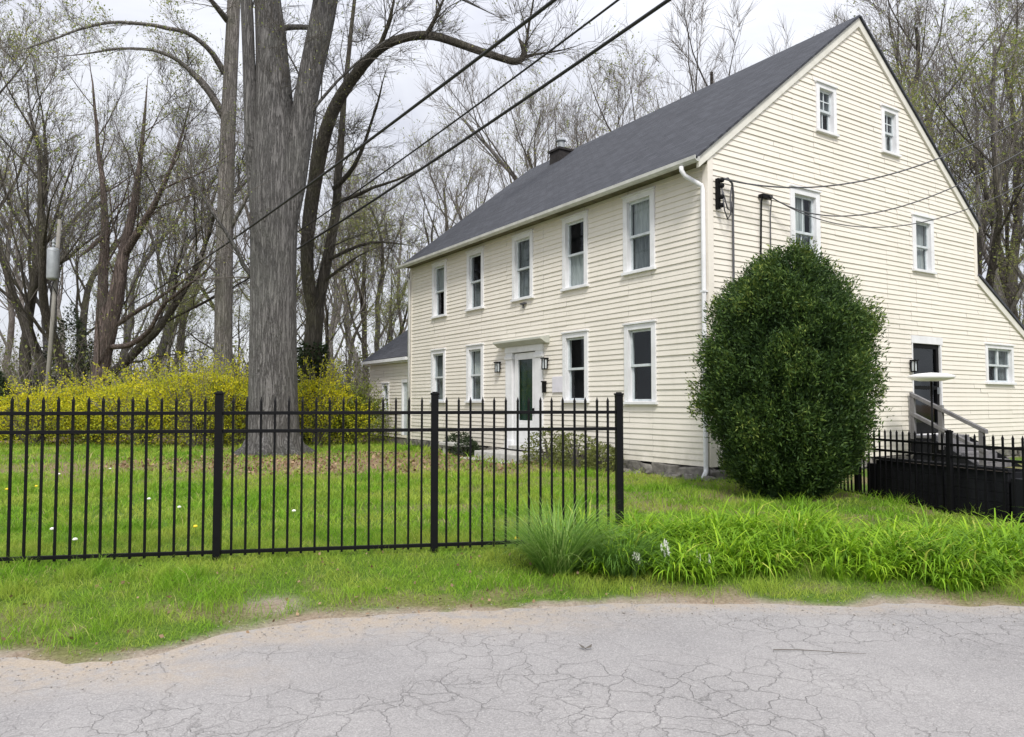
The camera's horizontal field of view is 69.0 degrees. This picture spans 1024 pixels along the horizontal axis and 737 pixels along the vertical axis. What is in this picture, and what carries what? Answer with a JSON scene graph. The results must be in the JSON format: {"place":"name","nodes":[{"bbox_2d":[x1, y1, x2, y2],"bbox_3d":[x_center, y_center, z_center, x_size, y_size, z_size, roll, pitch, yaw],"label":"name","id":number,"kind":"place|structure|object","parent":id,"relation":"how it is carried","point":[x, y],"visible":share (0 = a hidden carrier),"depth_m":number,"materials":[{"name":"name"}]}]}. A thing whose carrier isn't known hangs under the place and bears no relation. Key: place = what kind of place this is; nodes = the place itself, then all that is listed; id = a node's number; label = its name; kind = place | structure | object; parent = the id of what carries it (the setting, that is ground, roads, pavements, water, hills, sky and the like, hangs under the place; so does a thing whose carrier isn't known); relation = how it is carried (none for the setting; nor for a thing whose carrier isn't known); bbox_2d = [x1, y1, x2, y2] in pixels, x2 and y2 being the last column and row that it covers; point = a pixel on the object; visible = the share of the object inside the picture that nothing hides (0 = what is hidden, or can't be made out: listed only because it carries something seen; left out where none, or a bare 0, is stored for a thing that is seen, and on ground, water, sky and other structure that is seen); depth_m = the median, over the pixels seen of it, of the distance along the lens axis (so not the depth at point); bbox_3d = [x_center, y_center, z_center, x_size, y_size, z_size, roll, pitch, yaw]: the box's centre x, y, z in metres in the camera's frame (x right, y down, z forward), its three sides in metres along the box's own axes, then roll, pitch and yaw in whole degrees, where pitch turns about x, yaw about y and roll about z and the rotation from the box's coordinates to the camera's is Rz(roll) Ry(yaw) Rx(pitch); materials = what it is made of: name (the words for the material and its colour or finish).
{"place":"outdoors","nodes":[
{"label":"outdoors","id":0,"kind":"place"},
{"bbox_2d":[60,0,556,330],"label":"overhead cable","id":1,"kind":"object","parent":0,"point":[503,38],"visible":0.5,"depth_m":12.34,"materials":[{"name":"rubber"}]},
{"bbox_2d":[74,0,618,331],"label":"overhead cable","id":2,"kind":"object","parent":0,"point":[541,57],"visible":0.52,"depth_m":14.47,"materials":[{"name":"rubber"}]},
{"bbox_2d":[0,603,1023,736],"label":"road","id":3,"kind":"structure","parent":0,"point":[641,674],"depth_m":4.19,"materials":[{"name":"asphalt"}]},
{"bbox_2d":[0,593,1020,700],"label":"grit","id":4,"kind":"object","parent":3,"relation":"on","point":[158,662],"visible":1,"depth_m":5.33,"materials":[{"name":"gravel"}]},
{"bbox_2d":[0,432,1023,663],"bbox_3d":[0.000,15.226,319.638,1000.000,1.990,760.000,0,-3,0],"label":"ground","id":5,"kind":"structure","parent":0,"point":[63,655],"depth_m":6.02,"materials":[{"name":"plant"}]},
{"bbox_2d":[0,371,24,440],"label":"bush","id":6,"kind":"object","parent":5,"relation":"on","point":[2,382],"visible":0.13,"depth_m":26.96,"materials":[{"name":"yellow plant"}]},
{"bbox_2d":[0,158,66,371],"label":"bare tree","id":7,"kind":"object","parent":5,"relation":"on","point":[19,283],"visible":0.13,"depth_m":82.65,"materials":[{"name":"brown plant"}]},
{"bbox_2d":[0,0,85,234],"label":"bare tree","id":8,"kind":"object","parent":5,"relation":"on","point":[25,19],"visible":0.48,"depth_m":31.56,"materials":[{"name":"brown plant"}]},
{"bbox_2d":[0,125,95,377],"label":"budding tree","id":9,"kind":"object","parent":5,"relation":"on","point":[11,323],"visible":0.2,"depth_m":58.75,"materials":[{"name":"twig"},{"name":"dark grey-brown rough bark"},{"name":"buds"}]},
{"bbox_2d":[1,132,100,377],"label":"bare tree","id":10,"kind":"object","parent":5,"relation":"on","point":[59,297],"visible":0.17,"depth_m":58.37,"materials":[{"name":"brown plant"}]},
{"bbox_2d":[44,219,61,441],"bbox_3d":[-15.677,-1.113,25.353,0.436,8.051,0.710,2,-3,-40],"label":"utility pole","id":11,"kind":"object","parent":5,"relation":"on","point":[52,263],"visible":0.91,"depth_m":25.38,"materials":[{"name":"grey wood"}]},
{"bbox_2d":[87,0,670,340],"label":"overhead cable","id":12,"kind":"object","parent":11,"relation":"attached to","point":[617,35],"visible":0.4,"depth_m":13.36,"materials":[{"name":"rubber"}]},
{"bbox_2d":[0,376,111,446],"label":"forsythia bush","id":13,"kind":"object","parent":5,"relation":"on","point":[21,419],"visible":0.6,"depth_m":23.14,"materials":[{"name":"yellow blossom"},{"name":"twig"}]},
{"bbox_2d":[28,301,93,418],"bbox_3d":[-18.460,0.073,31.080,3.306,5.920,3.798,0,-3,0],"label":"conifer","id":14,"kind":"object","parent":5,"relation":"on","point":[76,320],"visible":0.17,"depth_m":30.94,"materials":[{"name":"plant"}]},
{"bbox_2d":[0,0,164,393],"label":"bare tree","id":15,"kind":"object","parent":5,"relation":"on","point":[33,284],"visible":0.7,"depth_m":30.71,"materials":[{"name":"brown plant"}]},
{"bbox_2d":[1,366,165,444],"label":"forsythia bush","id":16,"kind":"object","parent":5,"relation":"on","point":[78,386],"visible":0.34,"depth_m":23.86,"materials":[{"name":"plant"}]},
{"bbox_2d":[0,114,169,385],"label":"bare tree","id":17,"kind":"object","parent":5,"relation":"on","point":[50,288],"visible":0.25,"depth_m":35.67,"materials":[{"name":"brown plant"}]},
{"bbox_2d":[65,233,173,382],"bbox_3d":[-17.213,-1.706,32.282,3.523,9.273,4.502,0,-3,9],"label":"budding tree","id":18,"kind":"object","parent":5,"relation":"on","point":[127,291],"visible":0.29,"depth_m":32.39,"materials":[{"name":"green plant"}]},
{"bbox_2d":[0,92,249,434],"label":"bare tree","id":19,"kind":"object","parent":5,"relation":"on","point":[11,283],"visible":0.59,"depth_m":28.29,"materials":[{"name":"brown plant"}]},
{"bbox_2d":[7,0,247,441],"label":"leaning tree","id":20,"kind":"object","parent":5,"relation":"on","point":[106,329],"visible":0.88,"depth_m":25.96,"materials":[{"name":"brown plant"}]},
{"bbox_2d":[0,0,254,443],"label":"slender tree","id":21,"kind":"object","parent":5,"relation":"on","point":[223,322],"visible":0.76,"depth_m":24.97,"materials":[{"name":"grey plant"}]},
{"bbox_2d":[61,357,238,447],"bbox_3d":[-11.314,1.118,23.718,6.615,2.872,4.283,0,-3,0],"label":"forsythia bush","id":22,"kind":"object","parent":5,"relation":"on","point":[116,389],"visible":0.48,"depth_m":22.94,"materials":[{"name":"plant"}]},
{"bbox_2d":[83,104,247,381],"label":"bare tree","id":23,"kind":"object","parent":5,"relation":"on","point":[140,266],"visible":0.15,"depth_m":49.11,"materials":[{"name":"brown plant"}]},
{"bbox_2d":[127,259,214,376],"bbox_3d":[-14.268,-0.818,31.551,3.750,7.419,3.068,1,-3,-30],"label":"budding tree","id":24,"kind":"object","parent":5,"relation":"on","point":[178,321],"visible":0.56,"depth_m":31.70,"materials":[{"name":"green plant"}]},
{"bbox_2d":[108,344,247,448],"bbox_3d":[-9.756,0.905,23.352,4.874,3.292,4.904,2,-4,-42],"label":"forsythia bush","id":25,"kind":"object","parent":5,"relation":"on","point":[186,380],"visible":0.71,"depth_m":22.56,"materials":[{"name":"plant"}]},
{"bbox_2d":[146,243,215,428],"bbox_3d":[-14.474,-1.326,33.711,3.477,8.655,4.029,1,-3,-20],"label":"budding tree","id":26,"kind":"object","parent":5,"relation":"on","point":[201,306],"visible":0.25,"depth_m":33.65,"materials":[{"name":"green plant"}]},
{"bbox_2d":[0,310,384,393],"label":"thicket","id":27,"kind":"object","parent":5,"relation":"on","point":[172,356],"depth_m":56.30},
{"bbox_2d":[96,84,295,396],"bbox_3d":[-15.168,-5.699,36.735,10.225,17.770,8.226,1,-3,-18],"label":"bare tree","id":28,"kind":"object","parent":5,"relation":"on","point":[192,233],"visible":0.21,"depth_m":36.13,"materials":[{"name":"brown plant"}]},
{"bbox_2d":[143,66,249,384],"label":"bare tree","id":29,"kind":"object","parent":5,"relation":"on","point":[236,142],"visible":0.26,"depth_m":45.06,"materials":[{"name":"brown plant"}]},
{"bbox_2d":[152,147,243,376],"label":"bare tree","id":30,"kind":"object","parent":5,"relation":"on","point":[193,240],"visible":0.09,"depth_m":78.88,"materials":[{"name":"brown plant"}]},
{"bbox_2d":[0,281,397,439],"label":"undergrowth","id":31,"kind":"object","parent":5,"relation":"on","point":[138,364],"depth_m":29.27,"materials":[{"name":"plant"}]},
{"bbox_2d":[171,353,300,445],"bbox_3d":[-8.436,1.014,23.675,4.392,3.092,2.937,1,-3,-19],"label":"forsythia bush","id":32,"kind":"object","parent":5,"relation":"on","point":[245,384],"visible":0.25,"depth_m":23.21,"materials":[{"name":"plant"}]},
{"bbox_2d":[232,262,249,370],"bbox_3d":[-11.872,-1.086,34.445,3.602,8.243,4.350,1,-3,-23],"label":"budding tree","id":33,"kind":"object","parent":5,"relation":"on","point":[246,306],"visible":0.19,"depth_m":34.00,"materials":[{"name":"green plant"}]},
{"bbox_2d":[178,125,303,300],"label":"bare tree","id":34,"kind":"object","parent":5,"relation":"on","point":[243,175],"visible":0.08,"depth_m":56.82,"materials":[{"name":"brown plant"}]},
{"bbox_2d":[152,209,347,376],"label":"bare tree","id":35,"kind":"object","parent":5,"relation":"on","point":[240,297],"visible":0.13,"depth_m":42.21,"materials":[{"name":"brown plant"}]},
{"bbox_2d":[4,0,562,456],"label":"maple tree","id":36,"kind":"object","parent":5,"relation":"on","point":[278,118],"visible":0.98,"depth_m":19.41,"materials":[{"name":"grey plant"}]},
{"bbox_2d":[0,391,623,562],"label":"picket fence","id":37,"kind":"object","parent":5,"relation":"on","point":[218,431],"visible":0.9,"depth_m":6.87,"materials":[{"name":"metal"}]},
{"bbox_2d":[1,450,632,663],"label":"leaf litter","id":38,"kind":"object","parent":5,"relation":"on","point":[290,473],"visible":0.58,"depth_m":15.61,"materials":[{"name":"brown plant"}]},
{"bbox_2d":[236,174,402,385],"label":"bare tree","id":39,"kind":"object","parent":5,"relation":"on","point":[349,321],"visible":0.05,"depth_m":91.19,"materials":[{"name":"brown plant"}]},
{"bbox_2d":[297,355,377,445],"bbox_3d":[-6.123,1.060,23.511,3.491,3.023,3.363,2,-3,-35],"label":"forsythia bush","id":40,"kind":"object","parent":5,"relation":"on","point":[326,387],"visible":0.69,"depth_m":23.29,"materials":[{"name":"yellow blossom"},{"name":"twig"}]},
{"bbox_2d":[296,232,409,393],"bbox_3d":[-8.470,-1.779,37.715,7.710,10.063,13.620,1,-3,-23],"label":"bare tree","id":41,"kind":"object","parent":5,"relation":"on","point":[341,317],"visible":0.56,"depth_m":36.59,"materials":[{"name":"brown plant"}]},
{"bbox_2d":[296,143,410,374],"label":"budding tree","id":42,"kind":"object","parent":5,"relation":"on","point":[368,236],"visible":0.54,"depth_m":41.64,"materials":[{"name":"brown plant"}]},
{"bbox_2d":[303,164,404,355],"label":"bare tree","id":43,"kind":"object","parent":5,"relation":"on","point":[346,254],"visible":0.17,"depth_m":78.50,"materials":[{"name":"brown plant"}]},
{"bbox_2d":[299,143,414,393],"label":"bare tree","id":44,"kind":"object","parent":5,"relation":"on","point":[363,282],"visible":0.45,"depth_m":45.82,"materials":[{"name":"brown plant"}]},
{"bbox_2d":[323,377,397,444],"bbox_3d":[-5.210,1.432,24.292,3.082,2.285,2.404,0,-3,0],"label":"forsythia bush","id":45,"kind":"object","parent":5,"relation":"on","point":[375,403],"visible":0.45,"depth_m":24.15,"materials":[{"name":"yellow blossom"},{"name":"green leaf"},{"name":"thin twig"}]},
{"bbox_2d":[353,257,407,349],"bbox_3d":[-5.559,-1.123,33.673,4.432,8.243,3.301,-2,-4,43],"label":"budding tree","id":46,"kind":"object","parent":5,"relation":"on","point":[398,299],"visible":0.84,"depth_m":33.61,"materials":[{"name":"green plant"}]},
{"bbox_2d":[326,177,434,336],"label":"budding tree","id":47,"kind":"object","parent":5,"relation":"on","point":[400,247],"visible":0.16,"depth_m":64.61,"materials":[{"name":"brown plant"}]},
{"bbox_2d":[321,142,448,351],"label":"bare tree","id":48,"kind":"object","parent":5,"relation":"on","point":[379,281],"visible":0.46,"depth_m":46.87,"materials":[{"name":"brown plant"}]},
{"bbox_2d":[377,100,493,258],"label":"bare tree","id":49,"kind":"object","parent":5,"relation":"on","point":[447,226],"visible":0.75,"depth_m":45.87,"materials":[{"name":"grey plant"}]},
{"bbox_2d":[376,122,529,240],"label":"bare tree","id":50,"kind":"object","parent":5,"relation":"on","point":[456,191],"visible":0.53,"depth_m":57.48,"materials":[{"name":"grey plant"}]},
{"bbox_2d":[296,0,633,443],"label":"tree","id":51,"kind":"object","parent":5,"relation":"on","point":[314,348],"visible":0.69,"depth_m":23.74,"materials":[{"name":"brown plant"}]},
{"bbox_2d":[450,437,480,456],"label":"foundation shrub","id":52,"kind":"object","parent":5,"relation":"on","point":[475,445],"visible":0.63,"depth_m":18.58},
{"bbox_2d":[460,449,542,463],"bbox_3d":[-0.231,2.167,17.598,1.200,0.380,2.200,2,-3,-33],"label":"stone doorstep","id":53,"kind":"object","parent":5,"relation":"on","point":[500,453],"visible":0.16,"depth_m":17.40,"materials":[{"name":"stone"}]},
{"bbox_2d":[415,27,616,193],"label":"bare tree","id":54,"kind":"object","parent":5,"relation":"on","point":[481,138],"visible":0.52,"depth_m":56.57,"materials":[{"name":"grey plant"}]},
{"bbox_2d":[475,39,587,191],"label":"bare tree","id":55,"kind":"object","parent":5,"relation":"on","point":[531,103],"visible":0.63,"depth_m":47.29,"materials":[{"name":"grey plant"}]},
{"bbox_2d":[520,426,571,464],"bbox_3d":[0.782,1.698,16.323,1.224,0.898,1.279,0,-3,0],"label":"foundation shrub","id":56,"kind":"object","parent":5,"relation":"on","point":[547,449],"visible":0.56,"depth_m":16.20,"materials":[{"name":"plant"}]},
{"bbox_2d":[475,486,653,574],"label":"ornamental grass","id":57,"kind":"object","parent":5,"relation":"on","point":[547,552],"depth_m":6.40,"materials":[{"name":"green plant"}]},
{"bbox_2d":[544,432,604,468],"bbox_3d":[1.319,1.715,15.377,1.335,0.809,1.298,0,-3,0],"label":"foundation shrub","id":58,"kind":"object","parent":5,"relation":"on","point":[567,445],"visible":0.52,"depth_m":15.34,"materials":[{"name":"plant"}]},
{"bbox_2d":[549,83,620,149],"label":"bare tree","id":59,"kind":"object","parent":5,"relation":"on","point":[576,117],"visible":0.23,"depth_m":86.19,"materials":[{"name":"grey plant"}]},
{"bbox_2d":[580,443,624,472],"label":"foundation shrub","id":60,"kind":"object","parent":5,"relation":"on","point":[601,463],"visible":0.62,"depth_m":14.62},
{"bbox_2d":[557,3,674,148],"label":"bare tree","id":61,"kind":"object","parent":5,"relation":"on","point":[618,86],"visible":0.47,"depth_m":47.75,"materials":[{"name":"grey plant"}]},
{"bbox_2d":[563,523,682,576],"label":"ornamental grass","id":62,"kind":"object","parent":5,"relation":"on","point":[612,568],"depth_m":6.34,"materials":[{"name":"green plant"}]},
{"bbox_2d":[361,15,1023,481],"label":"colonial house","id":63,"kind":"structure","parent":5,"relation":"on","point":[603,267],"depth_m":16.32,"materials":[{"name":"white paint"}]},
{"bbox_2d":[429,348,445,402],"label":"window","id":64,"kind":"structure","parent":63,"relation":"in","point":[438,361],"depth_m":22.07,"materials":[{"name":"white paint"}]},
{"bbox_2d":[430,259,446,318],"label":"window","id":65,"kind":"structure","parent":63,"relation":"in","point":[439,272],"depth_m":22.19,"materials":[{"name":"white paint"}]},
{"bbox_2d":[464,343,484,402],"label":"window","id":66,"kind":"structure","parent":63,"relation":"in","point":[474,382],"depth_m":20.29,"materials":[{"name":"white paint"}]},
{"bbox_2d":[465,246,484,311],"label":"window","id":67,"kind":"structure","parent":63,"relation":"in","point":[479,284],"depth_m":20.40,"materials":[{"name":"white paint"}]},
{"bbox_2d":[510,229,533,301],"bbox_3d":[0.322,-2.492,18.239,0.261,1.658,0.960,2,-3,-33],"label":"window","id":68,"kind":"structure","parent":63,"relation":"in","point":[526,237],"depth_m":18.43,"materials":[{"name":"white paint"}]},
{"bbox_2d":[515,352,534,446],"bbox_3d":[0.320,0.745,18.017,0.090,2.260,0.930,2,-3,-33],"label":"storm door","id":69,"kind":"structure","parent":63,"relation":"in","point":[523,435],"depth_m":18.06,"materials":[{"name":"white paint"}]},
{"bbox_2d":[520,359,531,420],"bbox_3d":[0.411,0.778,18.075,0.052,2.160,0.780,2,-3,-33],"label":"door","id":70,"kind":"structure","parent":63,"relation":"in","point":[525,365],"depth_m":18.16,"materials":[{"name":"green paint"}]},
{"bbox_2d":[560,210,588,291],"bbox_3d":[1.453,-2.573,16.483,0.264,1.658,0.960,2,-3,-33],"label":"window","id":71,"kind":"structure","parent":63,"relation":"in","point":[574,266],"depth_m":16.64,"materials":[{"name":"white paint"}]},
{"bbox_2d":[560,329,589,402],"bbox_3d":[1.428,-0.036,16.351,0.205,1.578,0.960,2,-3,-33],"label":"window","id":72,"kind":"structure","parent":63,"relation":"in","point":[567,369],"depth_m":16.57,"materials":[{"name":"white paint"}]},
{"bbox_2d":[621,186,656,275],"bbox_3d":[2.566,-2.687,14.753,0.264,1.608,0.960,2,-3,-33],"label":"window","id":73,"kind":"structure","parent":63,"relation":"in","point":[639,253],"depth_m":14.88,"materials":[{"name":"white paint"}]},
{"bbox_2d":[622,320,657,403],"bbox_3d":[2.546,-0.106,14.610,0.205,1.618,0.960,2,-3,-33],"label":"window","id":74,"kind":"structure","parent":63,"relation":"in","point":[649,325],"depth_m":14.80,"materials":[{"name":"white paint"}]},
{"bbox_2d":[789,184,821,262],"bbox_3d":[5.738,-2.722,14.745,0.980,1.677,0.264,2,-3,-33],"label":"window","id":75,"kind":"structure","parent":63,"relation":"in","point":[796,201],"depth_m":14.85,"materials":[{"name":"white paint"}]},
{"bbox_2d":[813,79,839,137],"bbox_3d":[6.369,-5.287,15.268,0.720,1.050,0.262,2,-3,-33],"label":"window","id":76,"kind":"structure","parent":63,"relation":"in","point":[829,100],"depth_m":15.30,"materials":[{"name":"white paint"}]},
{"bbox_2d":[724,117,1023,187],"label":"service drop","id":77,"kind":"object","parent":63,"relation":"attached to","point":[875,177],"visible":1,"depth_m":13.71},
{"bbox_2d":[880,103,901,157],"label":"window","id":78,"kind":"structure","parent":63,"relation":"in","point":[890,144],"depth_m":16.54,"materials":[{"name":"white paint"}]},
{"bbox_2d":[769,150,1023,216],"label":"service drop","id":79,"kind":"object","parent":63,"relation":"attached to","point":[895,207],"visible":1,"depth_m":14.09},
{"bbox_2d":[789,183,1023,227],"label":"service drop","id":80,"kind":"object","parent":63,"relation":"attached to","point":[906,224],"visible":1,"depth_m":14.55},
{"bbox_2d":[909,213,936,274],"bbox_3d":[9.338,-2.831,17.066,0.940,1.307,0.264,2,-3,-33],"label":"window","id":81,"kind":"structure","parent":63,"relation":"in","point":[920,258],"depth_m":17.18,"materials":[{"name":"white paint"}]},
{"bbox_2d":[913,343,940,432],"bbox_3d":[9.385,0.449,16.907,1.150,2.010,0.110,2,-3,-33],"label":"door","id":82,"kind":"structure","parent":63,"relation":"in","point":[923,427],"depth_m":17.10,"materials":[{"name":"black paint"}]},
{"bbox_2d":[984,343,1016,384],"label":"window","id":83,"kind":"structure","parent":63,"relation":"in","point":[1002,364],"depth_m":18.91,"materials":[{"name":"white paint"}]},
{"bbox_2d":[611,0,840,129],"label":"bare tree","id":84,"kind":"object","parent":5,"relation":"on","point":[688,9],"visible":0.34,"depth_m":51.37,"materials":[{"name":"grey plant"}]},
{"bbox_2d":[518,494,1023,594],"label":"daylily bed","id":85,"kind":"object","parent":5,"relation":"on","point":[741,548],"visible":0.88,"depth_m":6.54,"materials":[{"name":"green plant"}]},
{"bbox_2d":[685,234,893,499],"bbox_3d":[4.082,-0.002,11.160,2.873,4.085,2.886,0,-3,0],"label":"evergreen bush","id":86,"kind":"object","parent":5,"relation":"on","point":[787,353],"visible":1,"depth_m":10.38,"materials":[{"name":"plant"}]},
{"bbox_2d":[820,0,990,183],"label":"bare tree","id":87,"kind":"object","parent":5,"relation":"on","point":[880,38],"visible":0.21,"depth_m":38.68,"materials":[{"name":"brown plant"}]},
{"bbox_2d":[829,0,1023,158],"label":"bare tree","id":88,"kind":"object","parent":5,"relation":"on","point":[901,27],"visible":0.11,"depth_m":41.43,"materials":[{"name":"brown plant"}]},
{"bbox_2d":[833,429,1023,523],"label":"picket fence","id":89,"kind":"object","parent":5,"relation":"on","point":[949,445],"visible":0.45,"depth_m":9.60,"materials":[{"name":"metal"}]},
{"bbox_2d":[907,373,955,460],"bbox_3d":[8.440,1.108,14.965,0.880,2.055,0.880,0,-3,0],"label":"dish lamp","id":90,"kind":"object","parent":5,"relation":"on","point":[930,377],"visible":0.77,"depth_m":14.84,"materials":[{"name":"metal"}]},
{"bbox_2d":[867,456,1023,519],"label":"low wall","id":91,"kind":"structure","parent":5,"relation":"on","point":[999,489],"depth_m":9.80,"materials":[{"name":"wood"}]},
{"bbox_2d":[886,0,1011,181],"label":"budding tree","id":92,"kind":"object","parent":5,"relation":"on","point":[909,90],"visible":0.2,"depth_m":33.24,"materials":[{"name":"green plant"}]},
{"bbox_2d":[877,3,1020,207],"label":"bare tree","id":93,"kind":"object","parent":5,"relation":"on","point":[926,74],"visible":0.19,"depth_m":48.66,"materials":[{"name":"brown plant"}]},
{"bbox_2d":[895,40,1023,287],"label":"bare tree","id":94,"kind":"object","parent":5,"relation":"on","point":[993,255],"visible":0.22,"depth_m":25.23,"materials":[{"name":"brown plant"}]},
{"bbox_2d":[898,2,1023,311],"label":"budding tree","id":95,"kind":"object","parent":5,"relation":"on","point":[995,63],"visible":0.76,"depth_m":27.97,"materials":[{"name":"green plant"}]},
{"bbox_2d":[906,48,1023,318],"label":"bare tree","id":96,"kind":"object","parent":5,"relation":"on","point":[970,161],"visible":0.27,"depth_m":28.30,"materials":[{"name":"brown plant"}]},
{"bbox_2d":[909,392,1021,466],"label":"wooden side stairs","id":97,"kind":"structure","parent":5,"relation":"on","point":[939,426],"depth_m":15.93,"materials":[{"name":"paint"}]},
{"bbox_2d":[908,0,1023,306],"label":"bare tree","id":98,"kind":"object","parent":5,"relation":"on","point":[1011,8],"visible":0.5,"depth_m":36.48,"materials":[{"name":"brown plant"}]},
{"bbox_2d":[919,0,1023,272],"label":"bare tree","id":99,"kind":"object","parent":5,"relation":"on","point":[982,109],"visible":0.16,"depth_m":44.10,"materials":[{"name":"brown plant"}]},
{"bbox_2d":[930,4,1023,233],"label":"bare tree","id":100,"kind":"object","parent":5,"relation":"on","point":[989,166],"visible":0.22,"depth_m":41.81,"materials":[{"name":"brown plant"}]},
{"bbox_2d":[966,174,1023,323],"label":"budding tree","id":101,"kind":"object","parent":5,"relation":"on","point":[1014,260],"visible":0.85,"depth_m":24.80,"materials":[{"name":"green plant"}]},
{"bbox_2d":[0,0,1023,393],"label":"sky","id":102,"kind":"structure","parent":0,"point":[804,14],"materials":[{"name":"white"}]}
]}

